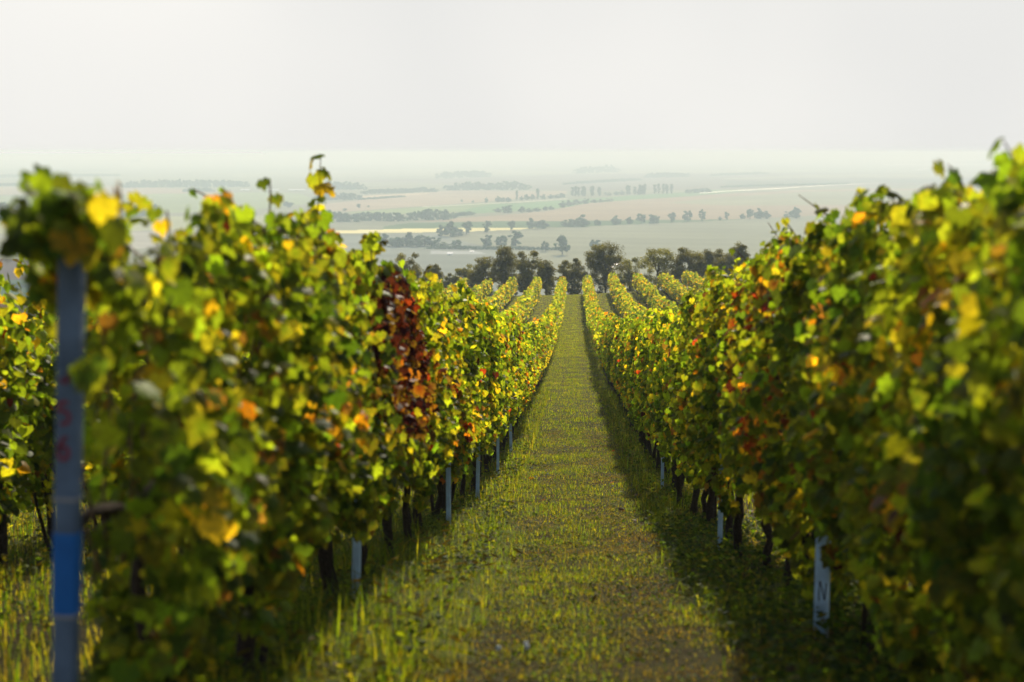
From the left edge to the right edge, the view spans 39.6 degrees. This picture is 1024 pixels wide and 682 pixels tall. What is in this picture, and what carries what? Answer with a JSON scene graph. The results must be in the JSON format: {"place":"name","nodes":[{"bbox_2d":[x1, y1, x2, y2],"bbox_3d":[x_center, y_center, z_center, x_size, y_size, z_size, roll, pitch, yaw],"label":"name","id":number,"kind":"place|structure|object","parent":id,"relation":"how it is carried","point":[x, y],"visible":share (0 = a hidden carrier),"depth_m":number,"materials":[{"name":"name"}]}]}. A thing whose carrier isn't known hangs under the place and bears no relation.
{"place":"outdoors","nodes":[
{"label":"outdoors","id":0,"kind":"place"},
{"bbox_2d":[0,153,1012,300],"bbox_3d":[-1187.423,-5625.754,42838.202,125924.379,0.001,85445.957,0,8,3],"label":"valley","id":1,"kind":"structure","parent":0,"point":[547,174],"depth_m":2363.93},
{"bbox_2d":[0,173,120,177],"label":"wood","id":2,"kind":"object","parent":1,"relation":"on","point":[70,175],"visible":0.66,"depth_m":3782.75,"materials":[{"name":"grey plant"}]},
{"bbox_2d":[120,179,250,187],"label":"wood","id":3,"kind":"object","parent":1,"relation":"on","point":[189,182],"visible":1,"depth_m":2652.48,"materials":[{"name":"grey plant"}]},
{"bbox_2d":[312,192,364,199],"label":"wood","id":4,"kind":"object","parent":1,"relation":"on","point":[348,196],"visible":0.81,"depth_m":1945.56,"materials":[{"name":"grey plant"}]},
{"bbox_2d":[328,209,365,221],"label":"wood","id":5,"kind":"object","parent":1,"relation":"on","point":[339,217],"visible":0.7,"depth_m":1334.44,"materials":[{"name":"grey plant"}]},
{"bbox_2d":[326,180,367,189],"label":"wood","id":6,"kind":"object","parent":1,"relation":"on","point":[341,185],"visible":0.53,"depth_m":2486.36,"materials":[{"name":"grey plant"}]},
{"bbox_2d":[357,211,408,220],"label":"wood","id":7,"kind":"object","parent":1,"relation":"on","point":[376,216],"visible":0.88,"depth_m":1350.59,"materials":[{"name":"grey plant"}]},
{"bbox_2d":[360,187,438,193],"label":"wood","id":8,"kind":"object","parent":1,"relation":"on","point":[395,190],"visible":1,"depth_m":2271.91,"materials":[{"name":"grey plant"}]},
{"bbox_2d":[406,208,456,219],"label":"wood","id":9,"kind":"object","parent":1,"relation":"on","point":[427,216],"visible":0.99,"depth_m":1372.02,"materials":[{"name":"grey plant"}]},
{"bbox_2d":[443,221,457,236],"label":"tree","id":10,"kind":"object","parent":1,"relation":"on","point":[451,229],"visible":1,"depth_m":1101.68,"materials":[{"name":"grey plant"}]},
{"bbox_2d":[435,170,491,178],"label":"wood","id":11,"kind":"object","parent":1,"relation":"on","point":[458,174],"visible":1,"depth_m":3609.17,"materials":[{"name":"grey plant"}]},
{"bbox_2d":[443,180,531,189],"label":"wood","id":12,"kind":"object","parent":1,"relation":"on","point":[469,185],"visible":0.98,"depth_m":2457.86,"materials":[{"name":"grey plant"}]},
{"bbox_2d":[423,245,554,249],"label":"wood","id":13,"kind":"object","parent":1,"relation":"on","point":[491,247],"visible":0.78,"depth_m":957.05,"materials":[{"name":"green plant"}]},
{"bbox_2d":[507,230,523,245],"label":"tree","id":14,"kind":"object","parent":1,"relation":"on","point":[514,241],"visible":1,"depth_m":991.42,"materials":[{"name":"grey plant"}]},
{"bbox_2d":[553,235,570,254],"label":"tree","id":15,"kind":"object","parent":1,"relation":"on","point":[563,243],"visible":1,"depth_m":905.20,"materials":[{"name":"grey plant"}]},
{"bbox_2d":[572,164,620,173],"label":"wood","id":16,"kind":"object","parent":1,"relation":"on","point":[611,168],"visible":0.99,"depth_m":4459.44,"materials":[{"name":"grey plant"}]},
{"bbox_2d":[562,178,641,184],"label":"wood","id":17,"kind":"object","parent":1,"relation":"on","point":[603,181],"visible":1,"depth_m":3060.10,"materials":[{"name":"grey plant"}]},
{"bbox_2d":[644,172,689,177],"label":"wood","id":18,"kind":"object","parent":1,"relation":"on","point":[661,174],"visible":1,"depth_m":3664.28,"materials":[{"name":"grey plant"}]},
{"bbox_2d":[710,171,768,175],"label":"wood","id":19,"kind":"object","parent":1,"relation":"on","point":[739,173],"visible":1,"depth_m":4023.23,"materials":[{"name":"grey plant"}]},
{"bbox_2d":[720,182,848,187],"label":"wood","id":20,"kind":"object","parent":1,"relation":"on","point":[767,185],"visible":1,"depth_m":2751.98,"materials":[{"name":"plant"}]},
{"bbox_2d":[887,161,1018,163],"bbox_3d":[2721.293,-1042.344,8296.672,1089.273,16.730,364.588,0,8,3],"label":"wood","id":21,"kind":"object","parent":1,"relation":"on","point":[943,162],"visible":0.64,"depth_m":8236.03,"materials":[{"name":"grey plant"}]},
{"bbox_2d":[0,289,1023,681],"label":"hillside","id":22,"kind":"structure","parent":0,"point":[714,655],"depth_m":8.29,"materials":[{"name":"green plant"}]},
{"bbox_2d":[0,288,17,467],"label":"grapevine","id":23,"kind":"object","parent":22,"relation":"on","point":[8,424],"visible":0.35,"depth_m":9.00,"materials":[{"name":"green plant"}]},
{"bbox_2d":[0,282,56,573],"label":"grapevine","id":24,"kind":"object","parent":22,"relation":"on","point":[8,505],"visible":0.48,"depth_m":9.57,"materials":[{"name":"green plant"}]},
{"bbox_2d":[4,343,109,560],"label":"grapevine","id":25,"kind":"object","parent":22,"relation":"on","point":[46,497],"visible":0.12,"depth_m":10.52,"materials":[{"name":"green plant"}]},
{"bbox_2d":[51,257,85,681],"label":"trellis post","id":26,"kind":"object","parent":22,"relation":"on","point":[68,497],"visible":0.97,"depth_m":3.40,"materials":[{"name":"metal"}]},
{"bbox_2d":[53,321,148,540],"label":"grapevine","id":27,"kind":"object","parent":22,"relation":"on","point":[115,481],"visible":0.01,"depth_m":11.68,"materials":[{"name":"green plant"}]},
{"bbox_2d":[0,164,297,681],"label":"grapevine","id":28,"kind":"object","parent":22,"relation":"on","point":[183,318],"visible":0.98,"depth_m":3.85,"materials":[{"name":"green plant"}]},
{"bbox_2d":[88,177,378,681],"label":"grapevine","id":29,"kind":"object","parent":22,"relation":"on","point":[299,536],"visible":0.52,"depth_m":5.12,"materials":[{"name":"plant"}]},
{"bbox_2d":[173,212,376,643],"bbox_3d":[-1.062,0.463,6.494,0.909,2.055,1.436,0,8,3],"label":"grapevine","id":30,"kind":"object","parent":22,"relation":"on","point":[358,319],"visible":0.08,"depth_m":6.71,"materials":[{"name":"green plant"}]},
{"bbox_2d":[239,154,425,601],"bbox_3d":[-0.952,0.293,7.578,0.892,2.558,1.453,0,8,3],"label":"grapevine","id":31,"kind":"object","parent":22,"relation":"on","point":[387,331],"visible":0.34,"depth_m":7.45,"materials":[{"name":"plant"}]},
{"bbox_2d":[352,295,363,596],"bbox_3d":[-0.841,0.758,7.774,0.121,2.100,0.047,-3,8,-19],"label":"trellis post","id":32,"kind":"object","parent":22,"relation":"on","point":[356,556],"visible":0.08,"depth_m":7.81,"materials":[{"name":"metal"}]},
{"bbox_2d":[0,257,737,574],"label":"distant grapevines","id":33,"kind":"object","parent":22,"relation":"on","point":[502,296],"visible":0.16,"depth_m":9.71,"materials":[{"name":"green plant"}]},
{"bbox_2d":[312,249,429,581],"bbox_3d":[-0.937,0.528,8.720,0.896,2.226,1.463,0,8,3],"label":"grapevine","id":34,"kind":"object","parent":22,"relation":"on","point":[416,408],"visible":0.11,"depth_m":8.53,"materials":[{"name":"green plant"}]},
{"bbox_2d":[366,259,451,557],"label":"grapevine","id":35,"kind":"object","parent":22,"relation":"on","point":[426,314],"visible":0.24,"depth_m":9.78,"materials":[{"name":"green plant"}]},
{"bbox_2d":[394,252,425,280],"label":"tree","id":36,"kind":"object","parent":22,"relation":"on","point":[416,269],"visible":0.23,"depth_m":162.49,"materials":[{"name":"green plant"}]},
{"bbox_2d":[394,270,461,547],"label":"grapevine","id":37,"kind":"object","parent":22,"relation":"on","point":[449,425],"visible":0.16,"depth_m":10.89,"materials":[{"name":"green plant"}]},
{"bbox_2d":[423,263,444,283],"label":"tree","id":38,"kind":"object","parent":22,"relation":"on","point":[438,272],"visible":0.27,"depth_m":160.54,"materials":[{"name":"green plant"}]},
{"bbox_2d":[407,290,467,533],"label":"grapevine","id":39,"kind":"object","parent":22,"relation":"on","point":[451,324],"visible":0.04,"depth_m":12.11,"materials":[{"name":"green plant"}]},
{"bbox_2d":[446,458,450,524],"bbox_3d":[-0.567,1.008,12.581,0.047,2.100,0.032,1,8,5],"label":"trellis post","id":40,"kind":"object","parent":22,"relation":"on","point":[448,493],"visible":0.09,"depth_m":12.61,"materials":[{"name":"metal"}]},
{"bbox_2d":[443,273,458,289],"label":"tree","id":41,"kind":"object","parent":22,"relation":"on","point":[453,278],"visible":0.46,"depth_m":163.64,"materials":[{"name":"green plant"}]},
{"bbox_2d":[426,296,482,522],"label":"grapevine","id":42,"kind":"object","parent":22,"relation":"on","point":[468,431],"visible":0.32,"depth_m":13.06,"materials":[{"name":"green plant"}]},
{"bbox_2d":[426,280,490,517],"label":"grapevine","id":43,"kind":"object","parent":22,"relation":"on","point":[475,326],"visible":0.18,"depth_m":14.32,"materials":[{"name":"green plant"}]},
{"bbox_2d":[455,263,471,287],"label":"tree","id":44,"kind":"object","parent":22,"relation":"on","point":[461,273],"visible":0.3,"depth_m":164.74,"materials":[{"name":"green plant"}]},
{"bbox_2d":[451,335,486,506],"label":"grapevine","id":45,"kind":"object","parent":22,"relation":"on","point":[482,431],"visible":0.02,"depth_m":15.20,"materials":[{"name":"green plant"}]},
{"bbox_2d":[460,342,496,505],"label":"grapevine","id":46,"kind":"object","parent":22,"relation":"on","point":[486,408],"visible":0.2,"depth_m":16.27,"materials":[{"name":"green plant"}]},
{"bbox_2d":[476,379,481,502],"bbox_3d":[-0.387,1.174,16.332,0.048,2.100,0.029,3,8,13],"label":"trellis post","id":47,"kind":"object","parent":22,"relation":"on","point":[478,474],"visible":0.12,"depth_m":16.37,"materials":[{"name":"metal"}]},
{"bbox_2d":[467,256,497,295],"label":"tree","id":48,"kind":"object","parent":22,"relation":"on","point":[478,272],"visible":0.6,"depth_m":160.84,"materials":[{"name":"green plant"}]},
{"bbox_2d":[470,299,507,497],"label":"grapevine","id":49,"kind":"object","parent":22,"relation":"on","point":[495,349],"visible":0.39,"depth_m":17.38,"materials":[{"name":"green plant"}]},
{"bbox_2d":[480,315,505,479],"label":"grapevine","id":50,"kind":"object","parent":22,"relation":"on","point":[490,452],"visible":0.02,"depth_m":18.58,"materials":[{"name":"green plant"}]},
{"bbox_2d":[483,314,515,472],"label":"grapevine","id":51,"kind":"object","parent":22,"relation":"on","point":[504,428],"visible":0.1,"depth_m":21.00,"materials":[{"name":"green plant"}]},
{"bbox_2d":[488,339,514,466],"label":"grapevine","id":52,"kind":"object","parent":22,"relation":"on","point":[509,410],"visible":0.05,"depth_m":21.91,"materials":[{"name":"green plant"}]},
{"bbox_2d":[487,245,519,287],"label":"tree","id":53,"kind":"object","parent":22,"relation":"on","point":[506,265],"visible":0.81,"depth_m":162.85,"materials":[{"name":"green plant"}]},
{"bbox_2d":[492,314,522,463],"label":"grapevine","id":54,"kind":"object","parent":22,"relation":"on","point":[515,376],"visible":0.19,"depth_m":22.90,"materials":[{"name":"green plant"}]},
{"bbox_2d":[499,328,519,453],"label":"grapevine","id":55,"kind":"object","parent":22,"relation":"on","point":[512,422],"visible":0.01,"depth_m":24.33,"materials":[{"name":"green plant"}]},
{"bbox_2d":[497,310,527,451],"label":"grapevine","id":56,"kind":"object","parent":22,"relation":"on","point":[517,323],"visible":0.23,"depth_m":25.41,"materials":[{"name":"green plant"}]},
{"bbox_2d":[505,331,527,441],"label":"grapevine","id":57,"kind":"object","parent":22,"relation":"on","point":[524,395],"visible":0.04,"depth_m":27.61,"materials":[{"name":"green plant"}]},
{"bbox_2d":[512,343,532,437],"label":"grapevine","id":58,"kind":"object","parent":22,"relation":"on","point":[528,388],"visible":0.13,"depth_m":28.71,"materials":[{"name":"green plant"}]},
{"bbox_2d":[514,337,532,426],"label":"grapevine","id":59,"kind":"object","parent":22,"relation":"on","point":[527,350],"visible":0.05,"depth_m":29.84,"materials":[{"name":"green plant"}]},
{"bbox_2d":[515,326,537,427],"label":"grapevine","id":60,"kind":"object","parent":22,"relation":"on","point":[533,382],"visible":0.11,"depth_m":30.78,"materials":[{"name":"green plant"}]},
{"bbox_2d":[513,250,548,292],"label":"tree","id":61,"kind":"object","parent":22,"relation":"on","point":[525,277],"visible":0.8,"depth_m":159.90,"materials":[{"name":"green plant"}]},
{"bbox_2d":[521,322,541,375],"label":"grapevine","id":62,"kind":"object","parent":22,"relation":"on","point":[534,331],"visible":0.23,"depth_m":38.33,"materials":[{"name":"green plant"}]},
{"bbox_2d":[527,321,546,391],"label":"grapevine","id":63,"kind":"object","parent":22,"relation":"on","point":[544,337],"visible":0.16,"depth_m":45.26,"materials":[{"name":"green plant"}]},
{"bbox_2d":[537,260,556,294],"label":"tree","id":64,"kind":"object","parent":22,"relation":"on","point":[550,272],"visible":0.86,"depth_m":160.99,"materials":[{"name":"green plant"}]},
{"bbox_2d":[256,435,839,681],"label":"fallen leaves","id":65,"kind":"object","parent":22,"relation":"on","point":[622,510],"visible":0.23,"depth_m":15.86,"materials":[{"name":"brown plant"}]},
{"bbox_2d":[556,258,588,293],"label":"tree","id":66,"kind":"object","parent":22,"relation":"on","point":[574,272],"visible":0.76,"depth_m":160.82,"materials":[{"name":"green plant"}]},
{"bbox_2d":[583,240,626,292],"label":"tree","id":67,"kind":"object","parent":22,"relation":"on","point":[601,262],"visible":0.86,"depth_m":161.51,"materials":[{"name":"green plant"}]},
{"bbox_2d":[596,315,613,384],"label":"grapevine","id":68,"kind":"object","parent":22,"relation":"on","point":[598,352],"visible":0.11,"depth_m":49.44,"materials":[{"name":"green plant"}]},
{"bbox_2d":[603,318,621,394],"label":"grapevine","id":69,"kind":"object","parent":22,"relation":"on","point":[609,321],"visible":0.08,"depth_m":42.72,"materials":[{"name":"green plant"}]},
{"bbox_2d":[604,314,631,403],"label":"grapevine","id":70,"kind":"object","parent":22,"relation":"on","point":[608,362],"visible":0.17,"depth_m":38.33,"materials":[{"name":"green plant"}]},
{"bbox_2d":[609,316,632,408],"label":"grapevine","id":71,"kind":"object","parent":22,"relation":"on","point":[616,321],"visible":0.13,"depth_m":37.50,"materials":[{"name":"green plant"}]},
{"bbox_2d":[610,318,634,415],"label":"grapevine","id":72,"kind":"object","parent":22,"relation":"on","point":[620,326],"visible":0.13,"depth_m":34.06,"materials":[{"name":"green plant"}]},
{"bbox_2d":[615,339,633,425],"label":"grapevine","id":73,"kind":"object","parent":22,"relation":"on","point":[618,385],"visible":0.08,"depth_m":30.38,"materials":[{"name":"green plant"}]},
{"bbox_2d":[617,257,640,291],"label":"tree","id":74,"kind":"object","parent":22,"relation":"on","point":[628,275],"visible":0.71,"depth_m":164.53,"materials":[{"name":"green plant"}]},
{"bbox_2d":[617,316,646,432],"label":"grapevine","id":75,"kind":"object","parent":22,"relation":"on","point":[620,349],"visible":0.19,"depth_m":29.47,"materials":[{"name":"green plant"}]},
{"bbox_2d":[623,334,643,447],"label":"grapevine","id":76,"kind":"object","parent":22,"relation":"on","point":[625,374],"visible":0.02,"depth_m":26.67,"materials":[{"name":"green plant"}]},
{"bbox_2d":[623,317,652,452],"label":"grapevine","id":77,"kind":"object","parent":22,"relation":"on","point":[631,343],"visible":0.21,"depth_m":24.99,"materials":[{"name":"green plant"}]},
{"bbox_2d":[628,377,651,460],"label":"grapevine","id":78,"kind":"object","parent":22,"relation":"on","point":[649,446],"visible":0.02,"depth_m":24.32,"materials":[{"name":"green plant"}]},
{"bbox_2d":[627,321,656,462],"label":"grapevine","id":79,"kind":"object","parent":22,"relation":"on","point":[631,391],"visible":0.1,"depth_m":23.16,"materials":[{"name":"green plant"}]},
{"bbox_2d":[636,341,670,478],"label":"grapevine","id":80,"kind":"object","parent":22,"relation":"on","point":[645,406],"visible":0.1,"depth_m":19.87,"materials":[{"name":"green plant"}]},
{"bbox_2d":[636,324,670,469],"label":"grapevine","id":81,"kind":"object","parent":22,"relation":"on","point":[640,422],"visible":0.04,"depth_m":22.13,"materials":[{"name":"green plant"}]},
{"bbox_2d":[633,308,679,469],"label":"grapevine","id":82,"kind":"object","parent":22,"relation":"on","point":[641,354],"visible":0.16,"depth_m":20.61,"materials":[{"name":"green plant"}]},
{"bbox_2d":[637,248,676,289],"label":"tree","id":83,"kind":"object","parent":22,"relation":"on","point":[669,255],"visible":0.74,"depth_m":161.19,"materials":[{"name":"green plant"}]},
{"bbox_2d":[644,306,679,489],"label":"grapevine","id":84,"kind":"object","parent":22,"relation":"on","point":[661,318],"visible":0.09,"depth_m":18.44,"materials":[{"name":"green plant"}]},
{"bbox_2d":[649,322,683,506],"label":"grapevine","id":85,"kind":"object","parent":22,"relation":"on","point":[659,390],"visible":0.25,"depth_m":16.49,"materials":[{"name":"green plant"}]},
{"bbox_2d":[650,324,685,492],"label":"grapevine","id":86,"kind":"object","parent":22,"relation":"on","point":[668,463],"visible":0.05,"depth_m":17.51,"materials":[{"name":"green plant"}]},
{"bbox_2d":[660,316,699,516],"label":"grapevine","id":87,"kind":"object","parent":22,"relation":"on","point":[668,344],"visible":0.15,"depth_m":15.26,"materials":[{"name":"green plant"}]},
{"bbox_2d":[669,247,708,283],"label":"tree","id":88,"kind":"object","parent":22,"relation":"on","point":[699,265],"visible":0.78,"depth_m":160.03,"materials":[{"name":"green plant"}]},
{"bbox_2d":[669,303,726,521],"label":"grapevine","id":89,"kind":"object","parent":22,"relation":"on","point":[685,470],"visible":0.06,"depth_m":14.15,"materials":[{"name":"green plant"}]},
{"bbox_2d":[665,280,733,531],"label":"grapevine","id":90,"kind":"object","parent":22,"relation":"on","point":[677,430],"visible":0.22,"depth_m":13.13,"materials":[{"name":"green plant"}]},
{"bbox_2d":[702,248,726,276],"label":"tree","id":91,"kind":"object","parent":22,"relation":"on","point":[710,257],"visible":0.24,"depth_m":161.83,"materials":[{"name":"green plant"}]},
{"bbox_2d":[717,453,722,549],"bbox_3d":[1.672,1.017,11.377,0.042,2.050,0.028,0,7,0],"label":"trellis post","id":92,"kind":"object","parent":22,"relation":"on","point":[720,525],"visible":0.03,"depth_m":11.42,"materials":[{"name":"metal"}]},
{"bbox_2d":[711,253,742,274],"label":"tree","id":93,"kind":"object","parent":22,"relation":"on","point":[729,263],"visible":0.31,"depth_m":158.44,"materials":[{"name":"green plant"}]},
{"bbox_2d":[676,268,785,544],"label":"grapevine","id":94,"kind":"object","parent":22,"relation":"on","point":[729,519],"visible":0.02,"depth_m":12.13,"materials":[{"name":"green plant"}]},
{"bbox_2d":[681,257,784,558],"bbox_3d":[1.744,0.588,10.902,0.874,2.402,1.464,0,8,3],"label":"grapevine","id":95,"kind":"object","parent":22,"relation":"on","point":[697,432],"visible":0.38,"depth_m":10.68,"materials":[{"name":"green plant"}]},
{"bbox_2d":[731,241,750,261],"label":"tree","id":96,"kind":"object","parent":22,"relation":"on","point":[741,251],"visible":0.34,"depth_m":160.82,"materials":[{"name":"green plant"}]},
{"bbox_2d":[700,223,797,571],"bbox_3d":[1.760,0.440,9.775,0.856,2.556,1.455,0,8,3],"label":"grapevine","id":97,"kind":"object","parent":22,"relation":"on","point":[730,472],"visible":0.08,"depth_m":9.88,"materials":[{"name":"plant"}]},
{"bbox_2d":[717,235,817,585],"bbox_3d":[1.697,0.502,8.678,0.919,2.296,1.461,0,8,3],"label":"grapevine","id":98,"kind":"object","parent":22,"relation":"on","point":[729,452],"visible":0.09,"depth_m":8.55,"materials":[{"name":"green plant"}]},
{"bbox_2d":[726,194,891,609],"bbox_3d":[1.600,0.401,7.552,0.864,2.343,1.448,0,8,3],"label":"grapevine","id":99,"kind":"object","parent":22,"relation":"on","point":[794,540],"visible":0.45,"depth_m":7.25,"materials":[{"name":"plant"}]},
{"bbox_2d":[813,302,833,633],"bbox_3d":[1.491,0.717,6.796,0.080,2.050,0.053,2,8,16],"label":"trellis post","id":100,"kind":"object","parent":22,"relation":"on","point":[822,590],"visible":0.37,"depth_m":6.83,"materials":[{"name":"metal"}]},
{"bbox_2d":[769,184,939,651],"bbox_3d":[1.637,0.399,6.446,0.895,2.227,1.446,0,8,3],"label":"grapevine","id":101,"kind":"object","parent":22,"relation":"on","point":[824,519],"visible":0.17,"depth_m":6.46,"materials":[{"name":"plant"}]},
{"bbox_2d":[791,158,1023,681],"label":"grapevine","id":102,"kind":"object","parent":22,"relation":"on","point":[902,632],"visible":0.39,"depth_m":5.21,"materials":[{"name":"plant"}]},
{"bbox_2d":[856,137,1023,681],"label":"grapevine","id":103,"kind":"object","parent":22,"relation":"on","point":[974,648],"visible":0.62,"depth_m":4.20,"materials":[{"name":"plant"}]},
{"bbox_2d":[903,162,1023,672],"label":"grapevine","id":104,"kind":"object","parent":22,"relation":"on","point":[999,338],"visible":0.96,"depth_m":3.39,"materials":[{"name":"green plant"}]},
{"bbox_2d":[0,0,1023,152],"label":"sky","id":105,"kind":"structure","parent":0,"point":[77,76],"materials":[{"name":"white"}]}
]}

